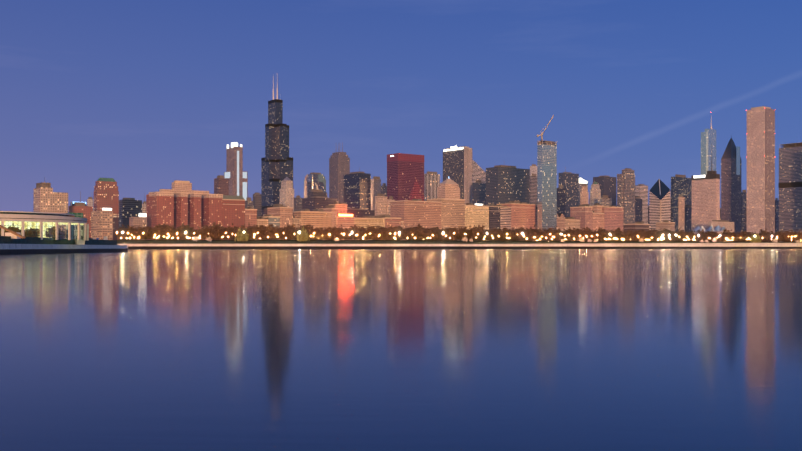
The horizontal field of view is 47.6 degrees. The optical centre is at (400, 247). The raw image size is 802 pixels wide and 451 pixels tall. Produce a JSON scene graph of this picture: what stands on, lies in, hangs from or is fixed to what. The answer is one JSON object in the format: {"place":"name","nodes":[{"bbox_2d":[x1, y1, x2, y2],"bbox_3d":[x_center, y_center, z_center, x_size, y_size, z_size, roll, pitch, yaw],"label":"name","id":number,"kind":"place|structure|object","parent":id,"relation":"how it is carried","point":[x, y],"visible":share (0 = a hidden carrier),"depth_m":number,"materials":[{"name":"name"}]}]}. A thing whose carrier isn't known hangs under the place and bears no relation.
{"place":"outdoors","nodes":[
{"label":"outdoors","id":0,"kind":"place"},
{"bbox_2d":[66,212,82,238],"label":"building","id":1,"kind":"structure","parent":0,"point":[79,215],"depth_m":490.97,"materials":[{"name":"green glass"}]},
{"bbox_2d":[74,223,84,244],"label":"white shedd wing","id":2,"kind":"structure","parent":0,"point":[79,242],"depth_m":456.81,"materials":[{"name":"white stone"}]},
{"bbox_2d":[329,202,347,213],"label":"building","id":3,"kind":"structure","parent":0,"point":[342,207],"depth_m":1742.68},
{"bbox_2d":[0,249,801,450],"bbox_3d":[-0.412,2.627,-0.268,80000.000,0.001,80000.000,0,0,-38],"label":"lake water","id":4,"kind":"structure","parent":0,"point":[415,350],"depth_m":23.16,"materials":[{"name":"blue liquid"}]},
{"bbox_2d":[0,236,127,254],"bbox_3d":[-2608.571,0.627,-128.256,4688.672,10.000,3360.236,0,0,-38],"label":"seawall","id":5,"kind":"object","parent":4,"relation":"in","point":[26,245],"visible":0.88,"depth_m":402.27,"materials":[{"name":"concrete"}]},
{"bbox_2d":[0,225,25,238],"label":"gangway and cabin","id":6,"kind":"object","parent":5,"relation":"on","point":[15,235],"visible":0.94,"depth_m":356.56,"materials":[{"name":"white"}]},
{"bbox_2d":[0,211,88,240],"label":"pavilion building","id":7,"kind":"structure","parent":5,"relation":"on","point":[42,223],"depth_m":405.59,"materials":[{"name":"white concrete"}]},
{"bbox_2d":[0,0,801,221],"label":"sky","id":8,"kind":"structure","parent":0,"point":[146,96],"materials":[{"name":"blue"}]},
{"bbox_2d":[437,176,459,198],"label":"building","id":9,"kind":"structure","parent":0,"point":[448,188],"depth_m":1876.71,"materials":[{"name":"beige stone"}]},
{"bbox_2d":[117,240,801,248],"bbox_3d":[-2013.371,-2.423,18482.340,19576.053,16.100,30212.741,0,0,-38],"label":"shore","id":10,"kind":"structure","parent":0,"point":[289,244],"depth_m":1322.55,"materials":[{"name":"concrete"}]},
{"bbox_2d":[33,182,67,237],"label":"building","id":11,"kind":"structure","parent":10,"relation":"on","point":[46,198],"depth_m":1425.06,"materials":[{"name":"grey"}]},
{"bbox_2d":[69,191,92,237],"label":"building","id":12,"kind":"structure","parent":10,"relation":"on","point":[79,207],"depth_m":1476.65,"materials":[{"name":"brown"}]},
{"bbox_2d":[91,208,112,239],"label":"building","id":13,"kind":"structure","parent":10,"relation":"on","point":[101,224],"depth_m":1398.52,"materials":[{"name":"grey"}]},
{"bbox_2d":[94,178,118,239],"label":"skyscraper","id":14,"kind":"structure","parent":10,"relation":"on","point":[106,193],"depth_m":1522.17,"materials":[{"name":"grey"}]},
{"bbox_2d":[119,198,141,239],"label":"building","id":15,"kind":"structure","parent":10,"relation":"on","point":[130,207],"depth_m":1719.30,"materials":[{"name":"grey"}]},
{"bbox_2d":[121,226,140,238],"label":"park tree","id":16,"kind":"object","parent":10,"relation":"on","point":[130,231],"visible":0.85,"depth_m":1343.13,"materials":[{"name":"brown plant"}]},
{"bbox_2d":[129,213,146,239],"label":"building","id":17,"kind":"structure","parent":10,"relation":"on","point":[141,220],"depth_m":1456.90,"materials":[{"name":"grey"}]},
{"bbox_2d":[134,226,149,239],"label":"park tree","id":18,"kind":"object","parent":10,"relation":"on","point":[144,232],"visible":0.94,"depth_m":1346.68,"materials":[{"name":"brown plant"}]},
{"bbox_2d":[159,225,177,239],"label":"park tree","id":19,"kind":"object","parent":10,"relation":"on","point":[172,232],"visible":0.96,"depth_m":1348.05,"materials":[{"name":"brown plant"}]},
{"bbox_2d":[146,180,222,239],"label":"building","id":20,"kind":"structure","parent":10,"relation":"on","point":[179,203],"depth_m":1522.44,"materials":[{"name":"brick"}]},
{"bbox_2d":[205,222,224,239],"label":"park tree","id":21,"kind":"object","parent":10,"relation":"on","point":[216,231],"visible":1,"depth_m":1342.64,"materials":[{"name":"brown plant"}]},
{"bbox_2d":[214,175,228,194],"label":"dark brown tower","id":22,"kind":"structure","parent":10,"relation":"on","point":[221,184],"depth_m":2320.78,"materials":[{"name":"grey"}]},
{"bbox_2d":[222,195,244,239],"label":"building","id":23,"kind":"structure","parent":10,"relation":"on","point":[234,210],"depth_m":1564.49,"materials":[{"name":"brick"}]},
{"bbox_2d":[224,142,247,200],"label":"skyscraper","id":24,"kind":"structure","parent":10,"relation":"on","point":[236,174],"depth_m":2824.72,"materials":[{"name":"grey"}]},
{"bbox_2d":[234,228,248,241],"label":"willow","id":25,"kind":"object","parent":10,"relation":"on","point":[241,236],"visible":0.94,"depth_m":1269.34,"materials":[{"name":"yellow plant"}]},
{"bbox_2d":[241,223,256,239],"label":"park tree","id":26,"kind":"object","parent":10,"relation":"on","point":[250,231],"visible":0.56,"depth_m":1342.31,"materials":[{"name":"brown plant"}]},
{"bbox_2d":[245,206,256,239],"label":"building","id":27,"kind":"structure","parent":10,"relation":"on","point":[250,215],"depth_m":1587.79,"materials":[{"name":"grey"}]},
{"bbox_2d":[253,193,261,215],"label":"building","id":28,"kind":"structure","parent":10,"relation":"on","point":[257,201],"depth_m":1912.22,"materials":[{"name":"grey"}]},
{"bbox_2d":[259,215,279,239],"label":"building","id":29,"kind":"structure","parent":10,"relation":"on","point":[274,220],"depth_m":1615.84,"materials":[{"name":"beige glass"}]},
{"bbox_2d":[260,224,279,239],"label":"park tree","id":30,"kind":"object","parent":10,"relation":"on","point":[268,231],"visible":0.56,"depth_m":1351.40,"materials":[{"name":"brown plant"}]},
{"bbox_2d":[261,76,292,209],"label":"skyscraper","id":31,"kind":"structure","parent":10,"relation":"on","point":[276,165],"depth_m":2685.89,"materials":[{"name":"grey"}]},
{"bbox_2d":[267,204,292,239],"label":"building","id":32,"kind":"structure","parent":10,"relation":"on","point":[285,213],"depth_m":1632.29,"materials":[{"name":"grey"}]},
{"bbox_2d":[280,177,293,210],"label":"board of trade","id":33,"kind":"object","parent":10,"relation":"on","point":[287,194],"visible":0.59,"depth_m":2515.61,"materials":[{"name":"grey"}]},
{"bbox_2d":[280,225,294,238],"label":"park tree","id":34,"kind":"object","parent":10,"relation":"on","point":[288,232],"visible":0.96,"depth_m":1349.98,"materials":[{"name":"brown plant"}]},
{"bbox_2d":[294,195,301,210],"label":"building","id":35,"kind":"structure","parent":10,"relation":"on","point":[297,203],"depth_m":2312.26,"materials":[{"name":"grey"}]},
{"bbox_2d":[295,225,309,241],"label":"tree","id":36,"kind":"object","parent":10,"relation":"on","point":[303,234],"visible":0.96,"depth_m":1290.06,"materials":[{"name":"yellow plant"}]},
{"bbox_2d":[293,209,331,239],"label":"building","id":37,"kind":"structure","parent":10,"relation":"on","point":[318,218],"depth_m":1670.20,"materials":[{"name":"grey"}]},
{"bbox_2d":[304,172,325,197],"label":"skyscraper","id":38,"kind":"structure","parent":10,"relation":"on","point":[315,181],"depth_m":2721.56,"materials":[{"name":"grey glass"}]},
{"bbox_2d":[308,189,326,197],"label":"building","id":39,"kind":"structure","parent":10,"relation":"on","point":[314,193],"depth_m":2319.06,"materials":[{"name":"brown"}]},
{"bbox_2d":[302,196,336,210],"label":"building","id":40,"kind":"structure","parent":10,"relation":"on","point":[315,202],"depth_m":2122.50,"materials":[{"name":"grey"}]},
{"bbox_2d":[314,228,330,239],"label":"park tree","id":41,"kind":"object","parent":10,"relation":"on","point":[321,233],"visible":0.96,"depth_m":1359.78,"materials":[{"name":"brown plant"}]},
{"bbox_2d":[321,205,337,227],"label":"building","id":42,"kind":"structure","parent":10,"relation":"on","point":[331,208],"depth_m":1697.20,"materials":[{"name":"grey"}]},
{"bbox_2d":[329,142,349,202],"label":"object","id":43,"kind":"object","parent":10,"relation":"on","point":[339,165],"visible":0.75,"depth_m":2916.18,"materials":[{"name":"brown"}]},
{"bbox_2d":[337,213,354,239],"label":"building","id":44,"kind":"structure","parent":10,"relation":"on","point":[346,221],"depth_m":1709.95,"materials":[{"name":"orange"}]},
{"bbox_2d":[345,224,363,239],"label":"park tree","id":45,"kind":"object","parent":10,"relation":"on","point":[354,229],"visible":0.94,"depth_m":1368.50,"materials":[{"name":"brown plant"}]},
{"bbox_2d":[344,167,370,209],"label":"skyscraper","id":46,"kind":"structure","parent":10,"relation":"on","point":[357,190],"depth_m":2420.47,"materials":[{"name":"grey"}]},
{"bbox_2d":[347,208,374,217],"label":"building","id":47,"kind":"structure","parent":10,"relation":"on","point":[357,213],"depth_m":2079.71,"materials":[{"name":"brown"}]},
{"bbox_2d":[354,216,385,239],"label":"auditorium building","id":48,"kind":"structure","parent":10,"relation":"on","point":[364,221],"depth_m":1748.22,"materials":[{"name":"beige stone"}]},
{"bbox_2d":[363,226,381,239],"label":"park tree","id":49,"kind":"object","parent":10,"relation":"on","point":[372,230],"visible":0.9,"depth_m":1376.65,"materials":[{"name":"brown plant"}]},
{"bbox_2d":[371,176,380,209],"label":"grey tower","id":50,"kind":"structure","parent":10,"relation":"on","point":[375,185],"depth_m":2658.86,"materials":[{"name":"grey"}]},
{"bbox_2d":[375,194,386,215],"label":"beige tower","id":51,"kind":"structure","parent":10,"relation":"on","point":[380,204],"depth_m":2008.67,"materials":[{"name":"grey"}]},
{"bbox_2d":[376,215,400,227],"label":"building","id":52,"kind":"structure","parent":10,"relation":"on","point":[393,222],"depth_m":1781.98,"materials":[{"name":"grey"}]},
{"bbox_2d":[384,226,401,239],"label":"park tree","id":53,"kind":"object","parent":10,"relation":"on","point":[392,230],"visible":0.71,"depth_m":1376.89,"materials":[{"name":"brown plant"}]},
{"bbox_2d":[387,153,423,200],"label":"skyscraper","id":54,"kind":"structure","parent":10,"relation":"on","point":[405,172],"depth_m":2118.86,"materials":[{"name":"red"}]},
{"bbox_2d":[403,226,418,239],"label":"park tree","id":55,"kind":"object","parent":10,"relation":"on","point":[408,233],"visible":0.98,"depth_m":1383.85,"materials":[{"name":"brown plant"}]},
{"bbox_2d":[390,199,441,239],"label":"building","id":56,"kind":"structure","parent":10,"relation":"on","point":[424,214],"depth_m":1823.11,"materials":[{"name":"grey"}]},
{"bbox_2d":[409,180,423,200],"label":"building","id":57,"kind":"structure","parent":10,"relation":"on","point":[416,192],"depth_m":1960.59,"materials":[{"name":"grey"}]},
{"bbox_2d":[411,224,427,239],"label":"park tree","id":58,"kind":"object","parent":10,"relation":"on","point":[419,229],"visible":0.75,"depth_m":1388.19,"materials":[{"name":"brown plant"}]},
{"bbox_2d":[424,171,439,200],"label":"building","id":59,"kind":"structure","parent":10,"relation":"on","point":[431,182],"depth_m":2510.76,"materials":[{"name":"grey"}]},
{"bbox_2d":[437,229,454,239],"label":"park tree","id":60,"kind":"object","parent":10,"relation":"on","point":[448,234],"visible":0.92,"depth_m":1410.96,"materials":[{"name":"brown plant"}]},
{"bbox_2d":[427,198,464,240],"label":"building","id":61,"kind":"structure","parent":10,"relation":"on","point":[452,212],"depth_m":1875.38,"materials":[{"name":"beige stone"}]},
{"bbox_2d":[443,146,468,198],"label":"skyscraper","id":62,"kind":"structure","parent":10,"relation":"on","point":[453,163],"depth_m":2524.36,"materials":[{"name":"grey"}]},
{"bbox_2d":[116,232,800,243],"bbox_3d":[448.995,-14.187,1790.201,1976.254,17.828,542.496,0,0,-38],"label":"street lamps","id":63,"kind":"object","parent":10,"relation":"on","point":[662,239],"visible":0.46,"depth_m":1399.58,"materials":[{"name":"yellow"}]},
{"bbox_2d":[465,227,482,239],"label":"park tree","id":64,"kind":"object","parent":10,"relation":"on","point":[473,233],"visible":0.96,"depth_m":1433.41,"materials":[{"name":"brown plant"}]},
{"bbox_2d":[465,203,488,240],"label":"building","id":65,"kind":"structure","parent":10,"relation":"on","point":[476,215],"depth_m":1919.86,"materials":[{"name":"grey"}]},
{"bbox_2d":[472,180,485,205],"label":"building","id":66,"kind":"structure","parent":10,"relation":"on","point":[478,192],"depth_m":2458.14,"materials":[{"name":"grey glass"}]},
{"bbox_2d":[472,160,485,182],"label":"building","id":67,"kind":"structure","parent":10,"relation":"on","point":[478,172],"depth_m":2706.32,"materials":[{"name":"grey"}]},
{"bbox_2d":[486,204,500,240],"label":"building","id":68,"kind":"structure","parent":10,"relation":"on","point":[494,216],"depth_m":1952.45,"materials":[{"name":"grey glass"}]},
{"bbox_2d":[495,205,511,230],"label":"building","id":69,"kind":"structure","parent":10,"relation":"on","point":[505,216],"depth_m":1971.38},
{"bbox_2d":[496,228,512,240],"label":"park tree","id":70,"kind":"object","parent":10,"relation":"on","point":[503,234],"visible":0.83,"depth_m":1501.21,"materials":[{"name":"brown plant"}]},
{"bbox_2d":[486,165,529,205],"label":"building","id":71,"kind":"structure","parent":10,"relation":"on","point":[505,183],"depth_m":2321.22,"materials":[{"name":"grey"}]},
{"bbox_2d":[507,229,520,240],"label":"park tree","id":72,"kind":"object","parent":10,"relation":"on","point":[514,234],"visible":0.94,"depth_m":1480.39,"materials":[{"name":"brown plant"}]},
{"bbox_2d":[497,201,535,240],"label":"building","id":73,"kind":"structure","parent":10,"relation":"on","point":[523,214],"depth_m":2004.68,"materials":[{"name":"pink"}]},
{"bbox_2d":[518,227,532,239],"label":"park tree","id":74,"kind":"object","parent":10,"relation":"on","point":[526,234],"visible":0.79,"depth_m":1480.31,"materials":[{"name":"brown plant"}]},
{"bbox_2d":[530,174,536,205],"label":"skyscraper","id":75,"kind":"structure","parent":10,"relation":"on","point":[533,188],"depth_m":2498.20,"materials":[{"name":"brown"}]},
{"bbox_2d":[537,115,556,240],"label":"skyscraper","id":76,"kind":"structure","parent":10,"relation":"on","point":[546,186],"depth_m":2003.97,"materials":[{"name":"blue glass"}]},
{"bbox_2d":[541,227,556,239],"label":"park tree","id":77,"kind":"object","parent":10,"relation":"on","point":[548,234],"visible":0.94,"depth_m":1522.20,"materials":[{"name":"brown plant"}]},
{"bbox_2d":[557,213,564,230],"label":"building","id":78,"kind":"structure","parent":10,"relation":"on","point":[560,221],"depth_m":2081.96,"materials":[{"name":"grey"}]},
{"bbox_2d":[557,185,565,217],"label":"glass tower","id":79,"kind":"structure","parent":10,"relation":"on","point":[561,199],"depth_m":2498.91,"materials":[{"name":"blue"}]},
{"bbox_2d":[559,168,578,216],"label":"building","id":80,"kind":"structure","parent":10,"relation":"on","point":[569,181],"depth_m":2610.71,"materials":[{"name":"grey"}]},
{"bbox_2d":[565,217,579,240],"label":"building","id":81,"kind":"structure","parent":10,"relation":"on","point":[571,222],"depth_m":2107.52,"materials":[{"name":"grey"}]},
{"bbox_2d":[565,227,580,240],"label":"park tree","id":82,"kind":"object","parent":10,"relation":"on","point":[572,234],"visible":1,"depth_m":1533.05,"materials":[{"name":"brown plant"}]},
{"bbox_2d":[570,204,592,230],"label":"building","id":83,"kind":"structure","parent":10,"relation":"on","point":[583,213],"depth_m":2143.88,"materials":[{"name":"pink"}]},
{"bbox_2d":[580,184,588,204],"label":"building","id":84,"kind":"structure","parent":10,"relation":"on","point":[584,195],"depth_m":2245.62,"materials":[{"name":"grey"}]},
{"bbox_2d":[590,179,600,205],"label":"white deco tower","id":85,"kind":"structure","parent":10,"relation":"on","point":[592,196],"depth_m":2493.04,"materials":[{"name":"grey"}]},
{"bbox_2d":[592,182,598,202],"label":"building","id":86,"kind":"structure","parent":85,"relation":"attached to","point":[596,192],"depth_m":2495.23,"materials":[{"name":"grey"}]},
{"bbox_2d":[593,211,603,231],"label":"building","id":87,"kind":"structure","parent":10,"relation":"on","point":[598,220],"depth_m":2164.07,"materials":[{"name":"pink"}]},
{"bbox_2d":[593,176,615,205],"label":"building","id":88,"kind":"structure","parent":10,"relation":"on","point":[607,184],"depth_m":2803.51,"materials":[{"name":"grey"}]},
{"bbox_2d":[601,195,611,205],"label":"building","id":89,"kind":"structure","parent":10,"relation":"on","point":[606,200],"depth_m":2399.49,"materials":[{"name":"grey"}]},
{"bbox_2d":[602,205,623,231],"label":"building","id":90,"kind":"structure","parent":10,"relation":"on","point":[613,217],"depth_m":2197.00,"materials":[{"name":"grey"}]},
{"bbox_2d":[617,168,634,223],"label":"skyscraper","id":91,"kind":"structure","parent":10,"relation":"on","point":[626,189],"depth_m":2344.80,"materials":[{"name":"brown"}]},
{"bbox_2d":[618,231,636,240],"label":"park tree","id":92,"kind":"object","parent":10,"relation":"on","point":[628,236],"visible":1,"depth_m":1592.73,"materials":[{"name":"brown plant"}]},
{"bbox_2d":[623,222,649,230],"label":"building","id":93,"kind":"structure","parent":10,"relation":"on","point":[637,226],"depth_m":2269.77,"materials":[{"name":"brown"}]},
{"bbox_2d":[635,197,641,221],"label":"building","id":94,"kind":"structure","parent":10,"relation":"on","point":[638,209],"depth_m":2664.64,"materials":[{"name":"grey"}]},
{"bbox_2d":[635,184,647,223],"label":"building","id":95,"kind":"structure","parent":10,"relation":"on","point":[641,191],"depth_m":2696.90,"materials":[{"name":"grey"}]},
{"bbox_2d":[649,179,670,229],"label":"skyscraper","id":96,"kind":"structure","parent":10,"relation":"on","point":[659,200],"depth_m":2383.26,"materials":[{"name":"beige glass"}]},
{"bbox_2d":[656,220,674,241],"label":"building","id":97,"kind":"structure","parent":10,"relation":"on","point":[667,224],"depth_m":2352.62,"materials":[{"name":"grey"}]},
{"bbox_2d":[671,174,691,230],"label":"black tower","id":98,"kind":"structure","parent":10,"relation":"on","point":[681,184],"depth_m":2797.59,"materials":[{"name":"grey"}]},
{"bbox_2d":[678,195,684,230],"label":"pink slab","id":99,"kind":"structure","parent":10,"relation":"on","point":[681,211],"depth_m":2490.07,"materials":[{"name":"grey"}]},
{"bbox_2d":[685,205,691,241],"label":"building","id":100,"kind":"structure","parent":10,"relation":"on","point":[688,217],"depth_m":2683.37,"materials":[{"name":"blue"}]},
{"bbox_2d":[691,157,719,241],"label":"building","id":101,"kind":"structure","parent":10,"relation":"on","point":[705,199],"depth_m":2507.48,"materials":[{"name":"grey"}]},
{"bbox_2d":[701,122,715,174],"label":"skyscraper","id":102,"kind":"structure","parent":10,"relation":"on","point":[708,144],"depth_m":3284.63,"materials":[{"name":"blue glass"}]},
{"bbox_2d":[694,225,725,230],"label":"band shell","id":103,"kind":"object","parent":10,"relation":"on","point":[718,228],"depth_m":2287.66,"materials":[{"name":"silver metal"}]},
{"bbox_2d":[708,220,733,241],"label":"building","id":104,"kind":"structure","parent":10,"relation":"on","point":[727,225],"depth_m":2333.06,"materials":[{"name":"grey"}]},
{"bbox_2d":[721,138,740,233],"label":"skyscraper","id":105,"kind":"structure","parent":10,"relation":"on","point":[731,185],"depth_m":2595.46,"materials":[{"name":"grey"}]},
{"bbox_2d":[741,190,746,231],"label":"building","id":106,"kind":"structure","parent":10,"relation":"on","point":[743,209],"depth_m":2684.80,"materials":[{"name":"blue"}]},
{"bbox_2d":[746,106,774,233],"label":"skyscraper","id":107,"kind":"structure","parent":10,"relation":"on","point":[760,157],"depth_m":2447.29,"materials":[{"name":"grey"}]},
{"bbox_2d":[775,198,778,231],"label":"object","id":108,"kind":"object","parent":10,"relation":"on","point":[776,215],"visible":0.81,"depth_m":2679.60,"materials":[{"name":"blue"}]},
{"bbox_2d":[778,142,801,241],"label":"skyscraper","id":109,"kind":"structure","parent":10,"relation":"on","point":[790,186],"depth_m":2523.44,"materials":[{"name":"grey glass"}]},
{"bbox_2d":[464,147,471,204],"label":"tower wall","id":110,"kind":"structure","parent":0,"point":[468,175],"depth_m":2505.78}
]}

